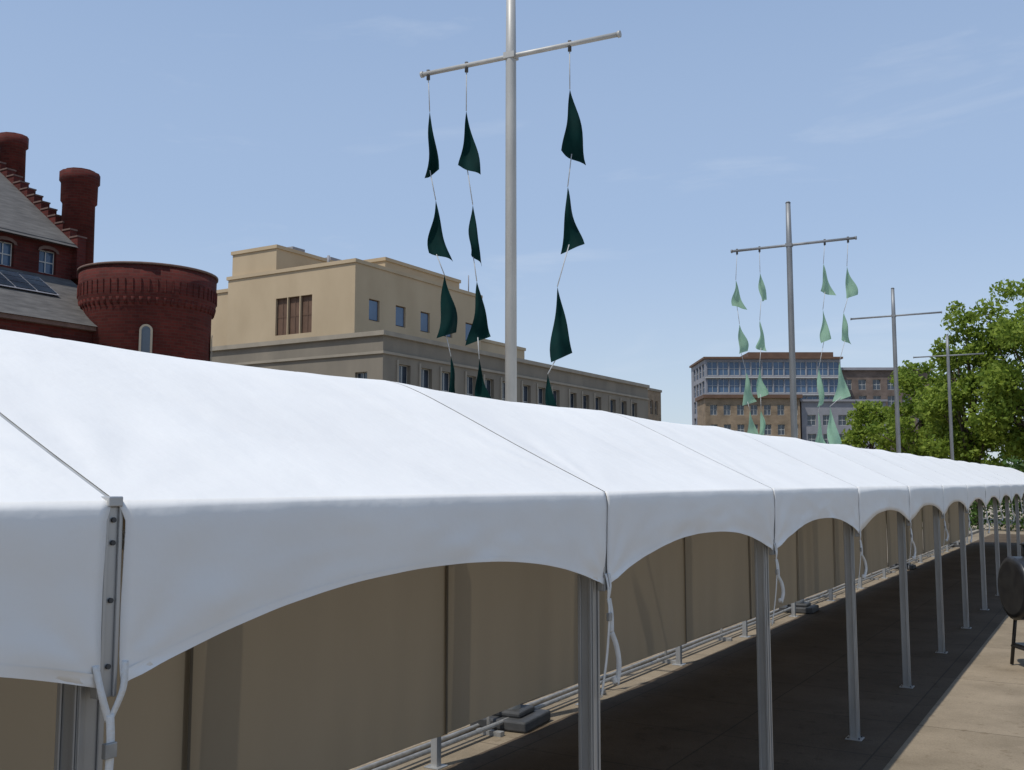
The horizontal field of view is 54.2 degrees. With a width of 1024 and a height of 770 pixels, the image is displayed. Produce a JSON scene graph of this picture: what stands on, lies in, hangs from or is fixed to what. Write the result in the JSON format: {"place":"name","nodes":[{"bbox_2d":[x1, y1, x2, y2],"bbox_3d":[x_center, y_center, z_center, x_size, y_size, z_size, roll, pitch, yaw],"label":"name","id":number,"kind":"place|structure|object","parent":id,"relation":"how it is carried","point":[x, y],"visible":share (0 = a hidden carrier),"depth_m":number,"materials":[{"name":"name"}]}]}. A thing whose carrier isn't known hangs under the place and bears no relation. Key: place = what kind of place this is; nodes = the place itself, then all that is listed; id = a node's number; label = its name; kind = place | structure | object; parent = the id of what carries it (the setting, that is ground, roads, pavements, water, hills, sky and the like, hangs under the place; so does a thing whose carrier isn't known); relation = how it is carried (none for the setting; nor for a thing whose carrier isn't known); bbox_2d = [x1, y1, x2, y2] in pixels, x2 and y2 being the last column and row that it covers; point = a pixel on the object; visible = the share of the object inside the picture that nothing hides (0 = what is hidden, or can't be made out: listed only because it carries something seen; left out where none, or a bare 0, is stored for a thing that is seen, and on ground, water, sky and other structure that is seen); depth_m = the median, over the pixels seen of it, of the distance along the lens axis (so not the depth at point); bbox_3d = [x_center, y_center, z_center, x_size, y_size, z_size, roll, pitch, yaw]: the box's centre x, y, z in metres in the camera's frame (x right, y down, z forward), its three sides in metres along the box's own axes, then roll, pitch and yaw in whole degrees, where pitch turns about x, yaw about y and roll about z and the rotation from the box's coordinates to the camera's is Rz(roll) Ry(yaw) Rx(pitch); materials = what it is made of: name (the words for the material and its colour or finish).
{"place":"outdoors","nodes":[
{"label":"outdoors","id":0,"kind":"place"},
{"bbox_2d":[210,330,649,418],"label":"block","id":1,"kind":"structure","parent":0,"point":[386,355],"depth_m":82.89,"materials":[{"name":"stone"}]},
{"bbox_2d":[211,288,227,346],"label":"side wing","id":2,"kind":"structure","parent":1,"relation":"on","point":[219,327],"depth_m":90.13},
{"bbox_2d":[226,258,482,349],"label":"penthouse","id":3,"kind":"object","parent":1,"relation":"on","point":[325,299],"visible":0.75,"depth_m":85.28,"materials":[{"name":"beige paint"}]},
{"bbox_2d":[231,244,333,275],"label":"stair tower","id":4,"kind":"structure","parent":3,"relation":"on","point":[262,259],"depth_m":87.75,"materials":[{"name":"beige paint"}]},
{"bbox_2d":[288,246,468,290],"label":"roof plant","id":5,"kind":"object","parent":3,"relation":"on","point":[328,257],"visible":0.27,"depth_m":91.43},
{"bbox_2d":[364,257,460,287],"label":"penthouse","id":6,"kind":"object","parent":3,"relation":"on","point":[411,269],"visible":0.29,"depth_m":90.28,"materials":[{"name":"beige paint"}]},
{"bbox_2d":[369,300,471,339],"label":"penthouse glazing","id":7,"kind":"structure","parent":3,"relation":"attached to","point":[399,314],"depth_m":86.45,"materials":[{"name":"blue glass"}]},
{"bbox_2d":[481,339,525,358],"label":"penthouse","id":8,"kind":"object","parent":1,"relation":"on","point":[493,346],"visible":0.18,"depth_m":102.36,"materials":[{"name":"beige paint"}]},
{"bbox_2d":[0,0,1023,463],"label":"sky","id":9,"kind":"structure","parent":0,"point":[211,130],"materials":[{"name":"blue"}]},
{"bbox_2d":[348,500,1023,769],"bbox_3d":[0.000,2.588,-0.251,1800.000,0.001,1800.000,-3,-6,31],"label":"ground","id":10,"kind":"structure","parent":0,"point":[987,528],"depth_m":17.02,"materials":[{"name":"grey concrete"}]},
{"bbox_2d":[0,132,217,361],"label":"brick gymnasium","id":11,"kind":"structure","parent":10,"relation":"on","point":[56,281],"depth_m":48.60,"materials":[{"name":"red brick"}]},
{"bbox_2d":[648,388,661,420],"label":"tan annex building","id":12,"kind":"structure","parent":10,"relation":"on","point":[654,405],"depth_m":128.25,"materials":[{"name":"brick"}]},
{"bbox_2d":[695,394,802,438],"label":"tan brick apartments","id":13,"kind":"structure","parent":10,"relation":"on","point":[729,411],"depth_m":141.30,"materials":[{"name":"beige brick"}]},
{"bbox_2d":[800,399,887,448],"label":"grey brick apartments","id":14,"kind":"structure","parent":10,"relation":"on","point":[809,409],"depth_m":142.29,"materials":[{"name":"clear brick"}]},
{"bbox_2d":[724,529,978,627],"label":"kerb","id":15,"kind":"structure","parent":10,"relation":"on","point":[975,531],"depth_m":50.14,"materials":[{"name":"concrete"}]},
{"bbox_2d":[841,400,900,451],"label":"maple tree","id":16,"kind":"object","parent":10,"relation":"on","point":[866,412],"visible":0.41,"depth_m":75.10,"materials":[{"name":"green plant"}]},
{"bbox_2d":[841,367,932,449],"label":"brown brick apartments","id":17,"kind":"structure","parent":10,"relation":"on","point":[868,383],"depth_m":152.78,"materials":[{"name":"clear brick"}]},
{"bbox_2d":[863,360,969,458],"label":"maple tree","id":18,"kind":"object","parent":10,"relation":"on","point":[908,379],"visible":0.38,"depth_m":70.77,"materials":[{"name":"green plant"}]},
{"bbox_2d":[911,300,1023,518],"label":"maple tree","id":19,"kind":"object","parent":10,"relation":"on","point":[969,447],"visible":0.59,"depth_m":63.25,"materials":[{"name":"green plant"}]},
{"bbox_2d":[922,493,1023,530],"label":"hedge","id":20,"kind":"object","parent":10,"relation":"on","point":[973,512],"visible":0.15,"depth_m":53.77,"materials":[{"name":"green plant"}]},
{"bbox_2d":[960,451,1023,503],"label":"distant trees","id":21,"kind":"object","parent":10,"relation":"on","point":[1019,466],"visible":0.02,"depth_m":118.06,"materials":[{"name":"green plant"}]},
{"bbox_2d":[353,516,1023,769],"bbox_3d":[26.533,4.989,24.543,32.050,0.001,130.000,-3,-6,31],"label":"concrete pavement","id":22,"kind":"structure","parent":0,"point":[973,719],"depth_m":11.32,"materials":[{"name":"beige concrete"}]},
{"bbox_2d":[420,0,621,732],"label":"flagpole","id":23,"kind":"object","parent":22,"relation":"on","point":[522,718],"visible":0.86,"depth_m":11.28,"materials":[{"name":"metal"}]},
{"bbox_2d":[355,542,952,769],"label":"pipe railing","id":24,"kind":"object","parent":22,"relation":"on","point":[488,730],"visible":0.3,"depth_m":12.08,"materials":[{"name":"grey metal"}]},
{"bbox_2d":[731,201,857,613],"bbox_3d":[5.827,0.352,20.513,2.586,8.440,0.684,-3,-6,28],"label":"flagpole","id":25,"kind":"object","parent":22,"relation":"on","point":[833,436],"visible":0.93,"depth_m":20.57,"materials":[{"name":"metal"}]},
{"bbox_2d":[850,288,941,569],"bbox_3d":[11.809,1.254,30.482,2.660,8.570,0.660,-3,-6,29],"label":"flagpole","id":26,"kind":"object","parent":22,"relation":"on","point":[893,315],"visible":0.72,"depth_m":30.60,"materials":[{"name":"metal"}]},
{"bbox_2d":[913,334,983,546],"bbox_3d":[17.834,2.208,40.581,2.660,8.620,0.660,-3,-6,29],"label":"flagpole","id":27,"kind":"object","parent":22,"relation":"on","point":[948,355],"visible":0.59,"depth_m":40.68,"materials":[{"name":"metal"}]},
{"bbox_2d":[961,278,1023,463],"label":"maple tree","id":28,"kind":"object","parent":22,"relation":"on","point":[1002,380],"visible":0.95,"depth_m":60.16,"materials":[{"name":"green plant"}]},
{"bbox_2d":[998,542,1023,664],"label":"barrel grill","id":29,"kind":"object","parent":22,"relation":"on","point":[1011,582],"visible":1,"depth_m":14.01,"materials":[{"name":"black metal"}]},
{"bbox_2d":[442,534,1023,769],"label":"brick paver path","id":30,"kind":"structure","parent":0,"point":[701,714],"depth_m":12.14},
{"bbox_2d":[0,329,1023,769],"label":"marquee tent","id":31,"kind":"object","parent":30,"relation":"on","point":[206,565],"visible":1,"depth_m":5.54,"materials":[{"name":"white fabric"}]},
{"bbox_2d":[689,352,842,424],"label":"glass apartment building","id":32,"kind":"structure","parent":0,"point":[718,375],"depth_m":151.05,"materials":[{"name":"glass"}]}
]}

